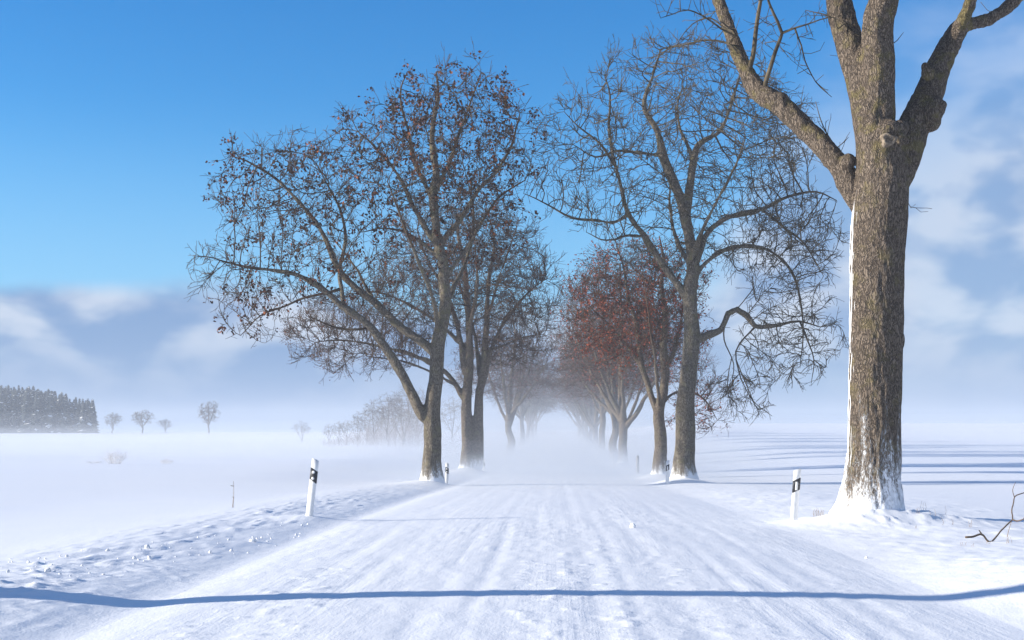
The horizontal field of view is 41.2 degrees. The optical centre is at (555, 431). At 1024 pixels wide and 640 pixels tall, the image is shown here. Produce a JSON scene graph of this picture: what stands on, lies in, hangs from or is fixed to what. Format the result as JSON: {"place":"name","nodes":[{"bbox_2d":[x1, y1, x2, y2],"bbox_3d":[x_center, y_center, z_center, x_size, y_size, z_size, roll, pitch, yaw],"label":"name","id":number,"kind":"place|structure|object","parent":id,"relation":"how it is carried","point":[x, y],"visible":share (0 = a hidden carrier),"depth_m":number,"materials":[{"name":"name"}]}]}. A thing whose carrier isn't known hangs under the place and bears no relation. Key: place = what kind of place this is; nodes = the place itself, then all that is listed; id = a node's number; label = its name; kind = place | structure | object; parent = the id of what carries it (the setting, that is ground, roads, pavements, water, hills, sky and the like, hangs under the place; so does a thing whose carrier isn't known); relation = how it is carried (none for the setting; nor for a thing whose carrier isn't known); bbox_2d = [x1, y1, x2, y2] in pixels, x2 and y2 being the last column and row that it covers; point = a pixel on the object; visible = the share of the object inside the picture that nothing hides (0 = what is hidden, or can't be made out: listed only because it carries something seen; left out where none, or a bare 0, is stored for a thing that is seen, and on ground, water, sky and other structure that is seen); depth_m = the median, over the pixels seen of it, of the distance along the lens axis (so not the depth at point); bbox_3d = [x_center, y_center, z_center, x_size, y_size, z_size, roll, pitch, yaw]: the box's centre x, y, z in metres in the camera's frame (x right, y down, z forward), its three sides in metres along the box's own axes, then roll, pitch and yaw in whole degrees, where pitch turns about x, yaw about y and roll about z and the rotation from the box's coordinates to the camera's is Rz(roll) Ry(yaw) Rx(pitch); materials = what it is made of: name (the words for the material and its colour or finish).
{"place":"outdoors","nodes":[
{"label":"outdoors","id":0,"kind":"place"},
{"bbox_2d":[0,423,1023,639],"bbox_3d":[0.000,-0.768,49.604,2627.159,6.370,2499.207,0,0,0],"label":"ground","id":1,"kind":"structure","parent":0,"point":[60,495],"depth_m":33.13,"materials":[{"name":"white snow"}]},
{"bbox_2d":[0,385,99,432],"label":"forest","id":2,"kind":"object","parent":1,"relation":"on","point":[28,410],"visible":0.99,"depth_m":434.28,"materials":[{"name":"grey plant"}]},
{"bbox_2d":[104,413,120,433],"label":"tree","id":3,"kind":"object","parent":1,"relation":"on","point":[113,420],"visible":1,"depth_m":399.83,"materials":[{"name":"grey plant"}]},
{"bbox_2d":[98,448,126,463],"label":"bush","id":4,"kind":"object","parent":1,"relation":"on","point":[116,458],"visible":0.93,"depth_m":77.94,"materials":[{"name":"grey plant"}]},
{"bbox_2d":[131,410,154,433],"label":"tree","id":5,"kind":"object","parent":1,"relation":"on","point":[140,417],"visible":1,"depth_m":401.83,"materials":[{"name":"grey plant"}]},
{"bbox_2d":[155,419,172,433],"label":"tree","id":6,"kind":"object","parent":1,"relation":"on","point":[164,424],"visible":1,"depth_m":403.78,"materials":[{"name":"grey plant"}]},
{"bbox_2d":[197,400,220,433],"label":"tree","id":7,"kind":"object","parent":1,"relation":"on","point":[203,414],"visible":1,"depth_m":397.81,"materials":[{"name":"grey plant"}]},
{"bbox_2d":[290,421,310,441],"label":"young tree","id":8,"kind":"object","parent":1,"relation":"on","point":[302,429],"visible":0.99,"depth_m":199.88,"materials":[{"name":"grey plant"}]},
{"bbox_2d":[306,458,318,515],"bbox_3d":[-4.071,1.154,22.704,0.127,1.433,0.112,6,-1,8],"label":"marker post","id":9,"kind":"object","parent":1,"relation":"on","point":[312,486],"visible":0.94,"depth_m":22.66,"materials":[{"name":"white plastic"}]},
{"bbox_2d":[322,424,333,440],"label":"young tree","id":10,"kind":"object","parent":1,"relation":"on","point":[328,427],"visible":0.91,"depth_m":182.01,"materials":[{"name":"grey plant"}]},
{"bbox_2d":[332,421,349,445],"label":"young tree","id":11,"kind":"object","parent":1,"relation":"on","point":[339,431],"visible":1,"depth_m":168.01,"materials":[{"name":"grey plant"}]},
{"bbox_2d":[340,420,351,439],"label":"young tree","id":12,"kind":"object","parent":1,"relation":"on","point":[346,427],"visible":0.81,"depth_m":189.94,"materials":[{"name":"grey plant"}]},
{"bbox_2d":[350,412,365,444],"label":"young tree","id":13,"kind":"object","parent":1,"relation":"on","point":[357,436],"visible":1,"depth_m":165.01,"materials":[{"name":"grey plant"}]},
{"bbox_2d":[355,413,378,443],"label":"young tree","id":14,"kind":"object","parent":1,"relation":"on","point":[364,423],"visible":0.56,"depth_m":180.66,"materials":[{"name":"grey plant"}]},
{"bbox_2d":[184,38,552,482],"bbox_3d":[-6.472,-5.765,47.880,12.776,15.755,7.812,0,0,0],"label":"maple tree","id":15,"kind":"object","parent":1,"relation":"on","point":[427,413],"visible":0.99,"depth_m":47.71,"materials":[{"name":"brown plant"}]},
{"bbox_2d":[323,399,423,446],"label":"brushwood","id":16,"kind":"object","parent":1,"relation":"on","point":[410,437],"visible":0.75,"depth_m":170.17,"materials":[{"name":"grey plant"}]},
{"bbox_2d":[358,403,390,444],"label":"young tree","id":17,"kind":"object","parent":1,"relation":"on","point":[382,418],"visible":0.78,"depth_m":172.02,"materials":[{"name":"grey plant"}]},
{"bbox_2d":[363,392,403,445],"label":"young tree","id":18,"kind":"object","parent":1,"relation":"on","point":[382,409],"visible":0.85,"depth_m":167.72,"materials":[{"name":"grey plant"}]},
{"bbox_2d":[383,391,404,438],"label":"young tree","id":19,"kind":"object","parent":1,"relation":"on","point":[394,399],"visible":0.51,"depth_m":184.17,"materials":[{"name":"grey plant"}]},
{"bbox_2d":[383,398,419,446],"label":"young tree","id":20,"kind":"object","parent":1,"relation":"on","point":[403,433],"visible":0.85,"depth_m":159.90,"materials":[{"name":"grey plant"}]},
{"bbox_2d":[389,386,423,442],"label":"young tree","id":21,"kind":"object","parent":1,"relation":"on","point":[422,397],"visible":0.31,"depth_m":189.84,"materials":[{"name":"grey plant"}]},
{"bbox_2d":[403,390,425,445],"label":"young tree","id":22,"kind":"object","parent":1,"relation":"on","point":[415,416],"visible":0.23,"depth_m":170.91,"materials":[{"name":"grey plant"}]},
{"bbox_2d":[275,192,570,469],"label":"linden tree","id":23,"kind":"object","parent":1,"relation":"on","point":[472,449],"visible":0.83,"depth_m":71.58,"materials":[{"name":"brown plant"}]},
{"bbox_2d":[445,463,448,483],"bbox_3d":[-3.908,1.818,48.996,0.127,1.437,0.190,0,0,42],"label":"marker post","id":24,"kind":"object","parent":1,"relation":"on","point":[446,472],"visible":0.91,"depth_m":48.98,"materials":[{"name":"white plastic"}]},
{"bbox_2d":[440,397,461,446],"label":"young tree","id":25,"kind":"object","parent":1,"relation":"on","point":[452,420],"visible":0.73,"depth_m":177.76,"materials":[{"name":"grey plant"}]},
{"bbox_2d":[443,303,571,456],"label":"avenue tree","id":26,"kind":"object","parent":1,"relation":"on","point":[510,410],"visible":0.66,"depth_m":124.38,"materials":[{"name":"brown plant"}]},
{"bbox_2d":[483,345,560,447],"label":"avenue tree","id":27,"kind":"object","parent":1,"relation":"on","point":[520,415],"visible":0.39,"depth_m":177.66,"materials":[{"name":"grey plant"}]},
{"bbox_2d":[492,367,556,444],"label":"avenue tree","id":28,"kind":"object","parent":1,"relation":"on","point":[528,415],"visible":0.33,"depth_m":211.71,"materials":[{"name":"grey plant"}]},
{"bbox_2d":[507,361,560,442],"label":"avenue tree","id":29,"kind":"object","parent":1,"relation":"on","point":[532,431],"visible":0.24,"depth_m":242.73,"materials":[{"name":"grey plant"}]},
{"bbox_2d":[518,379,558,439],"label":"avenue tree","id":30,"kind":"object","parent":1,"relation":"on","point":[535,429],"visible":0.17,"depth_m":279.84,"materials":[{"name":"grey plant"}]},
{"bbox_2d":[554,363,593,444],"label":"avenue tree","id":31,"kind":"object","parent":1,"relation":"on","point":[586,433],"visible":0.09,"depth_m":204.82,"materials":[{"name":"grey plant"}]},
{"bbox_2d":[556,362,593,442],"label":"avenue tree","id":32,"kind":"object","parent":1,"relation":"on","point":[581,422],"visible":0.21,"depth_m":231.69,"materials":[{"name":"grey plant"}]},
{"bbox_2d":[557,395,593,440],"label":"avenue tree","id":33,"kind":"object","parent":1,"relation":"on","point":[576,424],"visible":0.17,"depth_m":261.84,"materials":[{"name":"grey plant"}]},
{"bbox_2d":[543,338,635,450],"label":"avenue tree","id":34,"kind":"object","parent":1,"relation":"on","point":[594,425],"visible":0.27,"depth_m":157.77,"materials":[{"name":"brown plant"}]},
{"bbox_2d":[552,343,636,447],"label":"avenue tree","id":35,"kind":"object","parent":1,"relation":"on","point":[590,432],"visible":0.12,"depth_m":179.68,"materials":[{"name":"brown plant"}]},
{"bbox_2d":[542,307,651,454],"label":"avenue tree","id":36,"kind":"object","parent":1,"relation":"on","point":[601,446],"visible":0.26,"depth_m":134.72,"materials":[{"name":"brown plant"}]},
{"bbox_2d":[547,301,679,459],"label":"avenue tree","id":37,"kind":"object","parent":1,"relation":"on","point":[612,446],"visible":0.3,"depth_m":106.69,"materials":[{"name":"brown plant"}]},
{"bbox_2d":[543,250,720,463],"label":"avenue tree","id":38,"kind":"object","parent":1,"relation":"on","point":[618,411],"visible":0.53,"depth_m":94.65,"materials":[{"name":"brown plant"}]},
{"bbox_2d":[636,455,638,472],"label":"wooden stake","id":39,"kind":"object","parent":1,"relation":"on","point":[637,464],"visible":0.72,"depth_m":73.94,"materials":[{"name":"grey wood"}]},
{"bbox_2d":[550,229,744,474],"bbox_3d":[4.270,-3.424,61.022,9.022,11.434,7.148,0,0,0],"label":"red leaved tree","id":40,"kind":"object","parent":1,"relation":"on","point":[660,433],"visible":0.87,"depth_m":60.74,"materials":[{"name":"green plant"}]},
{"bbox_2d":[666,460,668,483],"bbox_3d":[4.024,1.714,48.809,0.127,1.433,0.112,1,-2,0],"label":"marker post","id":41,"kind":"object","parent":1,"relation":"on","point":[667,472],"visible":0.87,"depth_m":48.77,"materials":[{"name":"white plastic"}]},
{"bbox_2d":[521,20,849,479],"bbox_3d":[4.924,-6.480,50.147,12.549,17.117,7.820,0,0,0],"label":"bare tree","id":42,"kind":"object","parent":1,"relation":"on","point":[683,465],"visible":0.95,"depth_m":49.78,"materials":[{"name":"brown plant"}]},
{"bbox_2d":[790,469,800,519],"bbox_3d":[3.953,1.312,22.512,0.127,1.433,0.112,5,-3,-8],"label":"marker post","id":43,"kind":"object","parent":1,"relation":"on","point":[795,493],"visible":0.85,"depth_m":22.48,"materials":[{"name":"white plastic"}]},
{"bbox_2d":[647,0,1022,513],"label":"ash tree","id":44,"kind":"object","parent":1,"relation":"on","point":[873,186],"visible":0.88,"depth_m":22.03,"materials":[{"name":"brown plant"}]},
{"bbox_2d":[915,502,1011,545],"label":"grass stalks","id":45,"kind":"object","parent":1,"relation":"on","point":[951,519],"depth_m":20.00,"materials":[{"name":"brown plant"}]},
{"bbox_2d":[965,482,1023,541],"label":"dead branch","id":46,"kind":"object","parent":1,"relation":"on","point":[983,535],"visible":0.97,"depth_m":17.66,"materials":[{"name":"brown wood"}]},
{"bbox_2d":[0,0,1023,431],"label":"sky","id":47,"kind":"structure","parent":0,"point":[113,113],"materials":[{"name":"blue"}]},
{"bbox_2d":[75,432,1023,639],"bbox_3d":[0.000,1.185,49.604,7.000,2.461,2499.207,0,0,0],"label":"road","id":48,"kind":"structure","parent":0,"point":[540,539],"depth_m":13.10,"materials":[{"name":"white snow"}]}
]}

